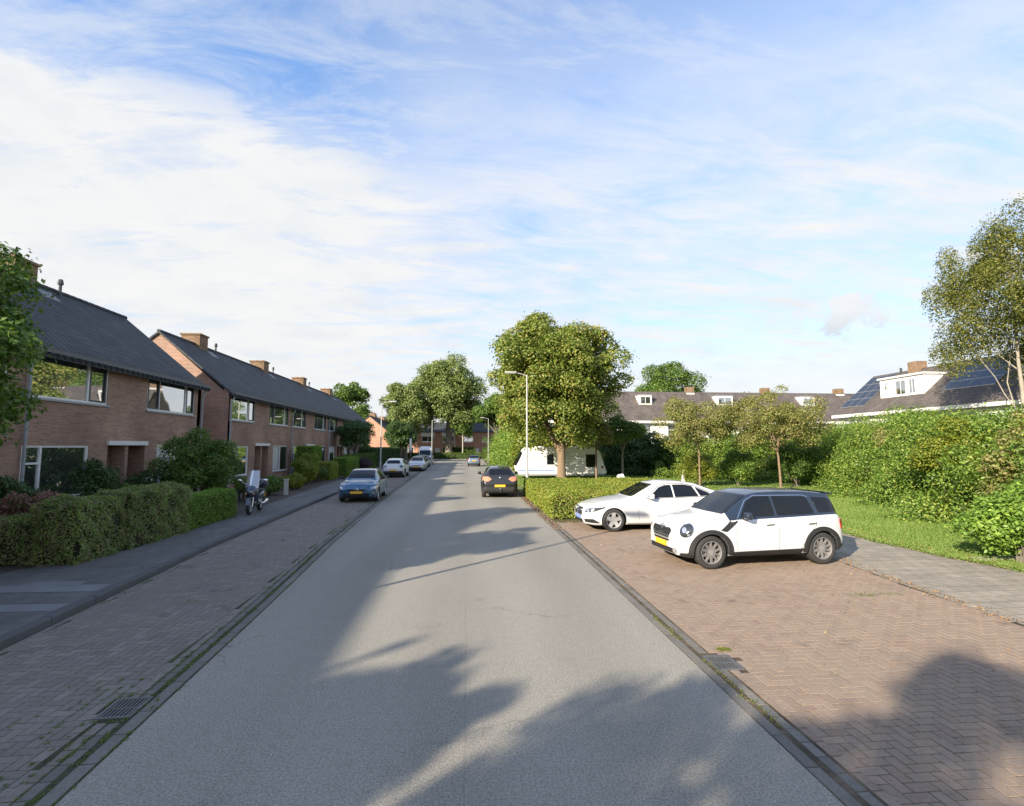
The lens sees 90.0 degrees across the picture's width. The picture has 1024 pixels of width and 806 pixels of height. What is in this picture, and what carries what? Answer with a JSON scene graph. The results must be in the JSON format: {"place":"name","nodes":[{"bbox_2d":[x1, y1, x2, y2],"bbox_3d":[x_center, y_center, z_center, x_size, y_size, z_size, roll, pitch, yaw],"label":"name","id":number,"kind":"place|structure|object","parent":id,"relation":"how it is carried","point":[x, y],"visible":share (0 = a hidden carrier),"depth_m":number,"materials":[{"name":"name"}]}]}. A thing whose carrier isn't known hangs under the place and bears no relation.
{"place":"outdoors","nodes":[
{"label":"outdoors","id":0,"kind":"place"},
{"bbox_2d":[0,459,408,573],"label":"garden ground","id":1,"kind":"structure","parent":0,"point":[271,497],"depth_m":24.05,"materials":[{"name":"soil"}]},
{"bbox_2d":[0,345,39,479],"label":"terraced house","id":2,"kind":"structure","parent":1,"relation":"on","point":[8,457],"depth_m":14.67,"materials":[{"name":"red brick"}]},
{"bbox_2d":[0,474,50,510],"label":"shrub","id":3,"kind":"object","parent":1,"relation":"on","point":[9,484],"visible":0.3,"depth_m":12.82,"materials":[{"name":"green plant"}]},
{"bbox_2d":[0,241,60,447],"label":"garden tree","id":4,"kind":"object","parent":1,"relation":"on","point":[18,342],"visible":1,"depth_m":9.24,"materials":[{"name":"green plant"}]},
{"bbox_2d":[0,488,64,515],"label":"sedum","id":5,"kind":"object","parent":1,"relation":"on","point":[9,505],"visible":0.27,"depth_m":11.46,"materials":[{"name":"red plant"}]},
{"bbox_2d":[65,457,124,495],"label":"shrub","id":6,"kind":"object","parent":1,"relation":"on","point":[95,471],"visible":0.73,"depth_m":16.11,"materials":[{"name":"green plant"}]},
{"bbox_2d":[0,480,193,566],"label":"clipped hedge","id":7,"kind":"object","parent":1,"relation":"on","point":[72,529],"visible":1,"depth_m":10.96,"materials":[{"name":"green plant"}]},
{"bbox_2d":[1,254,210,498],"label":"terraced house","id":8,"kind":"structure","parent":1,"relation":"on","point":[113,389],"depth_m":18.82,"materials":[{"name":"red brick"}]},
{"bbox_2d":[19,445,87,498],"bbox_3d":[-14.505,2.233,16.267,0.162,1.770,2.820,0,-5,-5],"label":"window","id":9,"kind":"structure","parent":8,"relation":"in","point":[46,466],"depth_m":16.22,"materials":[{"name":"glass"}]},
{"bbox_2d":[27,354,109,406],"bbox_3d":[-14.538,-0.749,16.908,0.160,1.520,3.550,0,-5,-5],"label":"window","id":10,"kind":"structure","parent":8,"relation":"in","point":[63,381],"depth_m":16.88,"materials":[{"name":"clear glass"}]},
{"bbox_2d":[146,379,195,416],"bbox_3d":[-15.047,-0.252,22.704,0.160,1.520,3.770,0,-5,-5],"label":"window","id":11,"kind":"structure","parent":8,"relation":"in","point":[163,397],"depth_m":22.55,"materials":[{"name":"clear glass"}]},
{"bbox_2d":[120,468,164,485],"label":"flowering shrub","id":12,"kind":"object","parent":1,"relation":"on","point":[145,477],"visible":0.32,"depth_m":18.85,"materials":[{"name":"green plant"}]},
{"bbox_2d":[145,425,248,491],"bbox_3d":[-12.175,2.520,20.210,3.370,3.356,3.306,-3,-6,29],"label":"round bush","id":13,"kind":"object","parent":1,"relation":"on","point":[216,471],"visible":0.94,"depth_m":19.67,"materials":[{"name":"green plant"}]},
{"bbox_2d":[184,486,237,529],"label":"clipped hedge","id":14,"kind":"object","parent":1,"relation":"on","point":[207,506],"visible":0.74,"depth_m":16.18,"materials":[{"name":"green plant"}]},
{"bbox_2d":[149,329,296,491],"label":"terraced house","id":15,"kind":"structure","parent":1,"relation":"on","point":[248,409],"depth_m":30.94,"materials":[{"name":"red brick"}]},
{"bbox_2d":[231,446,248,476],"bbox_3d":[-15.649,3.349,29.294,0.162,1.770,2.570,0,-5,-5],"label":"window","id":16,"kind":"structure","parent":15,"relation":"in","point":[243,450],"depth_m":30.01,"materials":[{"name":"glass"}]},
{"bbox_2d":[229,395,255,423],"bbox_3d":[-15.670,0.358,29.811,0.160,1.520,3.550,0,-5,-5],"label":"window","id":17,"kind":"structure","parent":15,"relation":"in","point":[243,410],"depth_m":29.99,"materials":[{"name":"glass"}]},
{"bbox_2d":[269,405,288,426],"bbox_3d":[-16.179,0.855,35.608,0.160,1.520,3.770,0,-5,-5],"label":"window","id":18,"kind":"structure","parent":15,"relation":"in","point":[278,416],"depth_m":35.59,"materials":[{"name":"glass"}]},
{"bbox_2d":[272,445,287,472],"bbox_3d":[-16.214,3.878,35.748,0.160,1.820,2.870,0,-5,-5],"label":"window","id":19,"kind":"structure","parent":15,"relation":"in","point":[279,451],"depth_m":35.73,"materials":[{"name":"glass"}]},
{"bbox_2d":[236,480,270,497],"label":"round bush","id":20,"kind":"object","parent":1,"relation":"on","point":[244,487],"visible":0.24,"depth_m":22.73,"materials":[{"name":"green plant"}]},
{"bbox_2d":[262,475,283,494],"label":"shrub","id":21,"kind":"object","parent":1,"relation":"on","point":[275,482],"visible":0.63,"depth_m":25.50,"materials":[{"name":"green plant"}]},
{"bbox_2d":[216,360,331,474],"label":"terraced house","id":22,"kind":"structure","parent":1,"relation":"on","point":[309,421],"depth_m":41.83,"materials":[{"name":"red brick"}]},
{"bbox_2d":[291,410,306,428],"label":"window","id":23,"kind":"structure","parent":22,"relation":"in","point":[299,416],"depth_m":40.04,"materials":[{"name":"glass"}]},
{"bbox_2d":[314,414,325,430],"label":"window","id":24,"kind":"structure","parent":22,"relation":"in","point":[320,421],"depth_m":45.66,"materials":[{"name":"glass"}]},
{"bbox_2d":[281,473,306,489],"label":"shrub","id":25,"kind":"object","parent":1,"relation":"on","point":[297,481],"visible":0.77,"depth_m":28.97,"materials":[{"name":"green plant"}]},
{"bbox_2d":[289,451,319,484],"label":"shrub","id":26,"kind":"object","parent":1,"relation":"on","point":[308,467],"visible":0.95,"depth_m":32.39,"materials":[{"name":"green plant"}]},
{"bbox_2d":[294,445,321,479],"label":"clipped hedge","id":27,"kind":"object","parent":1,"relation":"on","point":[313,449],"visible":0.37,"depth_m":37.37,"materials":[{"name":"green plant"}]},
{"bbox_2d":[288,377,354,460],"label":"terraced house","id":28,"kind":"structure","parent":1,"relation":"on","point":[328,406],"depth_m":51.31,"materials":[{"name":"grey tile"}]},
{"bbox_2d":[314,464,328,481],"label":"shrub","id":29,"kind":"object","parent":1,"relation":"on","point":[323,471],"visible":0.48,"depth_m":35.48,"materials":[{"name":"green plant"}]},
{"bbox_2d":[316,460,338,479],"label":"clipped hedge","id":30,"kind":"object","parent":1,"relation":"on","point":[332,467],"visible":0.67,"depth_m":37.66,"materials":[{"name":"green plant"}]},
{"bbox_2d":[319,388,369,453],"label":"terraced house","id":31,"kind":"structure","parent":1,"relation":"on","point":[345,408],"depth_m":61.81,"materials":[{"name":"red brick"}]},
{"bbox_2d":[333,456,359,476],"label":"clipped hedge","id":32,"kind":"object","parent":1,"relation":"on","point":[348,465],"visible":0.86,"depth_m":40.93,"materials":[{"name":"green plant"}]},
{"bbox_2d":[332,380,370,408],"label":"garden tree","id":33,"kind":"object","parent":1,"relation":"on","point":[352,395],"visible":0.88,"depth_m":100.48,"materials":[{"name":"green plant"}]},
{"bbox_2d":[335,419,375,453],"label":"garden tree","id":34,"kind":"object","parent":1,"relation":"on","point":[349,432],"visible":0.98,"depth_m":49.79,"materials":[{"name":"green plant"}]},
{"bbox_2d":[340,452,375,467],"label":"clipped hedge","id":35,"kind":"object","parent":1,"relation":"on","point":[370,456],"visible":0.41,"depth_m":54.21,"materials":[{"name":"green plant"}]},
{"bbox_2d":[353,402,376,418],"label":"garden tree","id":36,"kind":"object","parent":1,"relation":"on","point":[362,411],"visible":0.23,"depth_m":124.20,"materials":[{"name":"green plant"}]},
{"bbox_2d":[358,447,400,466],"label":"clipped hedge","id":37,"kind":"object","parent":1,"relation":"on","point":[387,453],"visible":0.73,"depth_m":67.06,"materials":[{"name":"green plant"}]},
{"bbox_2d":[364,413,396,446],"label":"terraced house","id":38,"kind":"structure","parent":1,"relation":"on","point":[372,418],"depth_m":88.23,"materials":[{"name":"orange brick"}]},
{"bbox_2d":[382,419,418,448],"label":"garden tree","id":39,"kind":"object","parent":1,"relation":"on","point":[397,433],"visible":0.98,"depth_m":84.83,"materials":[{"name":"green plant"}]},
{"bbox_2d":[378,381,430,458],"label":"street tree","id":40,"kind":"object","parent":1,"relation":"on","point":[410,407],"visible":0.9,"depth_m":103.24,"materials":[{"name":"green plant"}]},
{"bbox_2d":[0,459,409,634],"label":"pavement","id":41,"kind":"structure","parent":0,"point":[119,566],"depth_m":10.36,"materials":[{"name":"concrete"}]},
{"bbox_2d":[0,581,109,611],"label":"pavement slabs","id":42,"kind":"structure","parent":41,"relation":"on","point":[68,586],"depth_m":8.60,"materials":[{"name":"concrete"}]},
{"bbox_2d":[238,479,268,514],"bbox_3d":[-9.423,3.244,18.848,0.990,1.545,2.050,1,-5,-12],"label":"motorcycle","id":43,"kind":"object","parent":41,"relation":"on","point":[254,494],"visible":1,"depth_m":18.32,"materials":[{"name":"metal"}]},
{"bbox_2d":[0,470,422,805],"bbox_3d":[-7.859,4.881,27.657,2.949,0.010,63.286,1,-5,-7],"label":"parking lane","id":44,"kind":"structure","parent":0,"point":[180,585],"depth_m":6.75,"materials":[{"name":"grey brick"}]},
{"bbox_2d":[92,696,153,720],"bbox_3d":[-3.723,2.940,4.912,0.320,0.040,0.400,1,-5,-8],"label":"road drain","id":45,"kind":"object","parent":44,"relation":"in","point":[124,709],"visible":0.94,"depth_m":4.89,"materials":[{"name":"metal"}]},
{"bbox_2d":[339,468,386,500],"bbox_3d":[-7.205,3.928,24.971,2.117,1.439,4.103,1,-5,-6],"label":"parked car","id":46,"kind":"object","parent":44,"relation":"on","point":[364,483],"visible":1,"depth_m":23.54,"materials":[{"name":"blue paint"}]},
{"bbox_2d":[383,458,409,476],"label":"parked car","id":47,"kind":"object","parent":44,"relation":"on","point":[395,466],"visible":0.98,"depth_m":41.81,"materials":[{"name":"white paint"}]},
{"bbox_2d":[407,456,427,470],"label":"parked car","id":48,"kind":"object","parent":44,"relation":"on","point":[418,462],"visible":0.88,"depth_m":52.73,"materials":[{"name":"silver metal"}]},
{"bbox_2d":[417,446,433,464],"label":"parked van","id":49,"kind":"object","parent":44,"relation":"on","point":[424,450],"visible":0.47,"depth_m":72.27,"materials":[{"name":"white paint"}]},
{"bbox_2d":[418,423,457,452],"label":"brick house","id":50,"kind":"structure","parent":0,"point":[435,438],"depth_m":116.68,"materials":[{"name":"brown brick"}]},
{"bbox_2d":[11,471,883,805],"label":"gutter strip","id":51,"kind":"object","parent":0,"point":[135,721],"visible":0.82,"depth_m":5.01,"materials":[{"name":"concrete"}]},
{"bbox_2d":[0,525,353,805],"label":"weeds","id":52,"kind":"object","parent":51,"relation":"on","point":[125,737],"visible":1,"depth_m":4.96,"materials":[{"name":"green plant"}]},
{"bbox_2d":[55,460,843,805],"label":"road","id":53,"kind":"structure","parent":0,"point":[443,632],"depth_m":5.11,"materials":[{"name":"grey asphalt"}]},
{"bbox_2d":[466,455,480,465],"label":"parked car","id":54,"kind":"object","parent":53,"relation":"on","point":[473,459],"visible":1,"depth_m":65.54,"materials":[{"name":"grey paint"}]},
{"bbox_2d":[478,465,517,496],"bbox_3d":[-0.725,4.053,27.081,2.154,1.549,4.332,0,-5,-4],"label":"parked car","id":55,"kind":"object","parent":53,"relation":"on","point":[498,478],"visible":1,"depth_m":25.18,"materials":[{"name":"black paint"}]},
{"bbox_2d":[458,423,497,452],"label":"brick house","id":56,"kind":"structure","parent":0,"point":[478,441],"depth_m":117.51,"materials":[{"name":"brown brick"}]},
{"bbox_2d":[0,0,1023,422],"label":"sky","id":57,"kind":"structure","parent":0,"point":[749,195],"materials":[{"name":"blue"}]},
{"bbox_2d":[125,460,1022,624],"bbox_3d":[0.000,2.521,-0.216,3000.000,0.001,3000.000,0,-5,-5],"label":"ground","id":58,"kind":"structure","parent":0,"point":[564,519],"depth_m":17.66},
{"bbox_2d":[0,490,338,649],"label":"kerb","id":59,"kind":"structure","parent":58,"relation":"on","point":[28,629],"depth_m":8.85,"materials":[{"name":"concrete"}]},
{"bbox_2d":[408,452,487,458],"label":"clipped hedge","id":60,"kind":"object","parent":58,"relation":"on","point":[451,455],"visible":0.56,"depth_m":106.85,"materials":[{"name":"green plant"}]},
{"bbox_2d":[409,351,488,452],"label":"street tree","id":61,"kind":"object","parent":58,"relation":"on","point":[448,393],"visible":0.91,"depth_m":106.63,"materials":[{"name":"green plant"}]},
{"bbox_2d":[444,447,475,452],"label":"clipped hedge","id":62,"kind":"object","parent":58,"relation":"on","point":[465,449],"visible":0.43,"depth_m":111.61,"materials":[{"name":"green plant"}]},
{"bbox_2d":[450,420,474,452],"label":"young tree","id":63,"kind":"object","parent":58,"relation":"on","point":[465,430],"visible":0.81,"depth_m":106.64,"materials":[{"name":"green plant"}]},
{"bbox_2d":[515,474,871,495],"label":"grass","id":64,"kind":"structure","parent":0,"point":[727,484],"depth_m":35.13,"materials":[{"name":"green plant"}]},
{"bbox_2d":[684,387,772,443],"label":"white house","id":65,"kind":"structure","parent":0,"point":[717,397],"depth_m":59.30,"materials":[{"name":"tile"}]},
{"bbox_2d":[485,460,1017,562],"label":"lawn","id":66,"kind":"structure","parent":0,"point":[520,487],"depth_m":31.71,"materials":[{"name":"green plant"}]},
{"bbox_2d":[470,392,502,432],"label":"street tree","id":67,"kind":"object","parent":66,"relation":"on","point":[486,411],"visible":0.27,"depth_m":95.87,"materials":[{"name":"green plant"}]},
{"bbox_2d":[482,425,533,470],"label":"shrubbery","id":68,"kind":"object","parent":66,"relation":"on","point":[499,451],"visible":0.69,"depth_m":60.20,"materials":[{"name":"green plant"}]},
{"bbox_2d":[505,371,528,477],"bbox_3d":[0.262,1.607,28.700,1.330,6.800,0.200,0,-5,-5],"label":"street lamp","id":69,"kind":"object","parent":66,"relation":"on","point":[514,372],"visible":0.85,"depth_m":28.78,"materials":[{"name":"metal"}]},
{"bbox_2d":[506,420,608,471],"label":"shrubbery","id":70,"kind":"object","parent":66,"relation":"on","point":[545,443],"visible":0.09,"depth_m":50.48,"materials":[{"name":"green plant"}]},
{"bbox_2d":[513,446,606,476],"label":"caravan","id":71,"kind":"object","parent":66,"relation":"on","point":[543,460],"visible":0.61,"depth_m":40.46,"materials":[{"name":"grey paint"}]},
{"bbox_2d":[485,306,639,477],"bbox_3d":[3.341,-0.587,36.777,10.938,12.652,9.938,0,-5,-5],"label":"chestnut tree","id":72,"kind":"object","parent":66,"relation":"on","point":[567,369],"visible":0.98,"depth_m":34.77,"materials":[{"name":"green plant"}]},
{"bbox_2d":[576,420,615,477],"bbox_3d":[6.516,3.518,39.199,3.115,4.887,2.737,-3,-6,29],"label":"tree","id":73,"kind":"object","parent":66,"relation":"on","point":[606,434],"visible":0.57,"depth_m":38.65,"materials":[{"name":"green plant"}]},
{"bbox_2d":[522,476,715,518],"bbox_3d":[4.309,3.979,22.705,6.873,1.020,9.266,0,-5,-5],"label":"hedge","id":74,"kind":"object","parent":66,"relation":"on","point":[557,497],"visible":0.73,"depth_m":20.59,"materials":[{"name":"green plant"}]},
{"bbox_2d":[606,413,649,473],"bbox_3d":[8.710,3.427,39.975,3.667,5.201,3.114,0,-5,-5],"label":"tree","id":75,"kind":"object","parent":66,"relation":"on","point":[630,430],"visible":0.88,"depth_m":39.18,"materials":[{"name":"green plant"}]},
{"bbox_2d":[593,429,687,475],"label":"shrubbery","id":76,"kind":"object","parent":66,"relation":"on","point":[641,455],"visible":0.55,"depth_m":44.85,"materials":[{"name":"green plant"}]},
{"bbox_2d":[611,391,699,439],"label":"white house","id":77,"kind":"structure","parent":66,"relation":"on","point":[645,408],"depth_m":57.19,"materials":[{"name":"tile"}]},
{"bbox_2d":[634,360,707,391],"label":"garden tree","id":78,"kind":"object","parent":66,"relation":"on","point":[657,375],"visible":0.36,"depth_m":85.96,"materials":[{"name":"green plant"}]},
{"bbox_2d":[651,395,736,485],"bbox_3d":[11.067,2.300,30.113,4.862,5.760,4.189,0,-5,-5],"label":"tree","id":79,"kind":"object","parent":66,"relation":"on","point":[688,422],"visible":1,"depth_m":29.76,"materials":[{"name":"green plant"}]},
{"bbox_2d":[675,451,721,484],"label":"shrub","id":80,"kind":"object","parent":66,"relation":"on","point":[690,465],"visible":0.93,"depth_m":32.66,"materials":[{"name":"green plant"}]},
{"bbox_2d":[650,423,811,482],"bbox_3d":[16.915,3.499,39.588,12.318,4.859,5.672,-4,-6,37],"label":"shrubbery","id":81,"kind":"object","parent":66,"relation":"on","point":[762,454],"visible":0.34,"depth_m":39.42,"materials":[{"name":"green plant"}]},
{"bbox_2d":[716,447,760,485],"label":"shrub","id":82,"kind":"object","parent":66,"relation":"on","point":[735,464],"visible":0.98,"depth_m":32.48,"materials":[{"name":"green plant"}]},
{"bbox_2d":[517,489,1023,624],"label":"weeds","id":83,"kind":"object","parent":66,"relation":"on","point":[836,559],"visible":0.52,"depth_m":10.23,"materials":[{"name":"green plant"}]},
{"bbox_2d":[717,384,834,487],"bbox_3d":[15.299,2.080,29.819,6.316,6.150,5.173,0,-5,-5],"label":"tree","id":84,"kind":"object","parent":66,"relation":"on","point":[785,416],"visible":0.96,"depth_m":29.39,"materials":[{"name":"green plant"}]},
{"bbox_2d":[772,441,827,486],"bbox_3d":[17.997,3.795,32.169,2.901,3.065,3.136,0,-5,-5],"label":"shrub","id":85,"kind":"object","parent":66,"relation":"on","point":[795,463],"visible":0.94,"depth_m":31.57,"materials":[{"name":"green plant"}]},
{"bbox_2d":[831,428,877,489],"bbox_3d":[19.301,3.141,28.176,3.297,3.690,3.033,0,-5,-5],"label":"shrub","id":86,"kind":"object","parent":66,"relation":"on","point":[843,435],"visible":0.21,"depth_m":28.05,"materials":[{"name":"green plant"}]},
{"bbox_2d":[861,427,926,488],"bbox_3d":[18.404,2.843,24.359,3.499,3.638,3.201,0,-5,-5],"label":"shrub","id":87,"kind":"object","parent":66,"relation":"on","point":[880,438],"visible":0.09,"depth_m":23.92,"materials":[{"name":"green plant"}]},
{"bbox_2d":[765,400,1023,537],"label":"shrubbery","id":88,"kind":"object","parent":66,"relation":"on","point":[839,480],"visible":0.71,"depth_m":20.41,"materials":[{"name":"green plant"}]},
{"bbox_2d":[868,439,932,497],"bbox_3d":[16.610,2.959,21.550,2.443,2.923,2.746,0,-5,-5],"label":"shrub","id":89,"kind":"object","parent":66,"relation":"on","point":[881,463],"visible":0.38,"depth_m":21.51,"materials":[{"name":"green plant"}]},
{"bbox_2d":[903,413,1007,514],"bbox_3d":[15.603,2.227,17.880,2.863,3.758,2.836,3,-6,-35],"label":"shrub","id":90,"kind":"object","parent":66,"relation":"on","point":[924,456],"visible":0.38,"depth_m":17.76,"materials":[{"name":"green plant"}]},
{"bbox_2d":[919,193,1023,411],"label":"birch tree","id":91,"kind":"object","parent":66,"relation":"on","point":[988,268],"visible":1,"depth_m":28.70,"materials":[{"name":"green plant"}]},
{"bbox_2d":[944,480,1023,562],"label":"shrub","id":92,"kind":"object","parent":66,"relation":"on","point":[994,523],"visible":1,"depth_m":11.02,"materials":[{"name":"green plant"}]},
{"bbox_2d":[972,408,1023,495],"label":"shrub","id":93,"kind":"object","parent":66,"relation":"on","point":[996,466],"visible":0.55,"depth_m":14.28,"materials":[{"name":"green plant"}]},
{"bbox_2d":[552,522,1023,805],"bbox_3d":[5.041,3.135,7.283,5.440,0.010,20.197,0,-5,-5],"label":"parking bay","id":94,"kind":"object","parent":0,"point":[858,581],"visible":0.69,"depth_m":6.13,"materials":[{"name":"red brick"}]},
{"bbox_2d":[574,479,714,531],"bbox_3d":[4.498,3.170,16.223,4.954,1.455,2.201,1,-5,-6],"label":"parked car","id":95,"kind":"object","parent":94,"relation":"on","point":[644,502],"visible":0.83,"depth_m":15.36,"materials":[{"name":"white paint"}]},
{"bbox_2d":[653,614,784,726],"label":"weeds","id":96,"kind":"object","parent":94,"relation":"on","point":[721,649],"visible":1,"depth_m":5.87,"materials":[{"name":"green plant"}]},
{"bbox_2d":[702,655,744,670],"bbox_3d":[2.450,3.029,5.950,0.320,0.040,0.400,0,-5,-5],"label":"road drain","id":97,"kind":"object","parent":94,"relation":"in","point":[728,663],"visible":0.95,"depth_m":5.94,"materials":[{"name":"metal"}]},
{"bbox_2d":[650,486,842,568],"bbox_3d":[5.201,2.685,11.612,3.942,1.633,2.154,1,-5,-10],"label":"parked car","id":98,"kind":"object","parent":94,"relation":"on","point":[713,529],"visible":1,"depth_m":10.88,"materials":[{"name":"white paint"}]},
{"bbox_2d":[759,388,844,434],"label":"white house","id":99,"kind":"structure","parent":0,"point":[836,404],"depth_m":59.87,"materials":[{"name":"tile"}]},
{"bbox_2d":[832,389,853,402],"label":"white house","id":100,"kind":"structure","parent":0,"point":[842,396],"depth_m":61.38,"materials":[{"name":"paint"}]},
{"bbox_2d":[832,361,967,428],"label":"solar house","id":101,"kind":"structure","parent":0,"point":[916,383],"depth_m":41.19,"materials":[{"name":"white paint"}]},
{"bbox_2d":[827,491,1023,572],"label":"grass","id":102,"kind":"structure","parent":0,"point":[849,515],"depth_m":15.14,"materials":[{"name":"green plant"}]},
{"bbox_2d":[833,533,1023,623],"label":"side pavement","id":103,"kind":"structure","parent":0,"point":[1000,590],"depth_m":10.05,"materials":[{"name":"grey concrete"}]},
{"bbox_2d":[921,354,1023,418],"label":"solar house","id":104,"kind":"structure","parent":0,"point":[979,388],"depth_m":34.34,"materials":[{"name":"white paint"}]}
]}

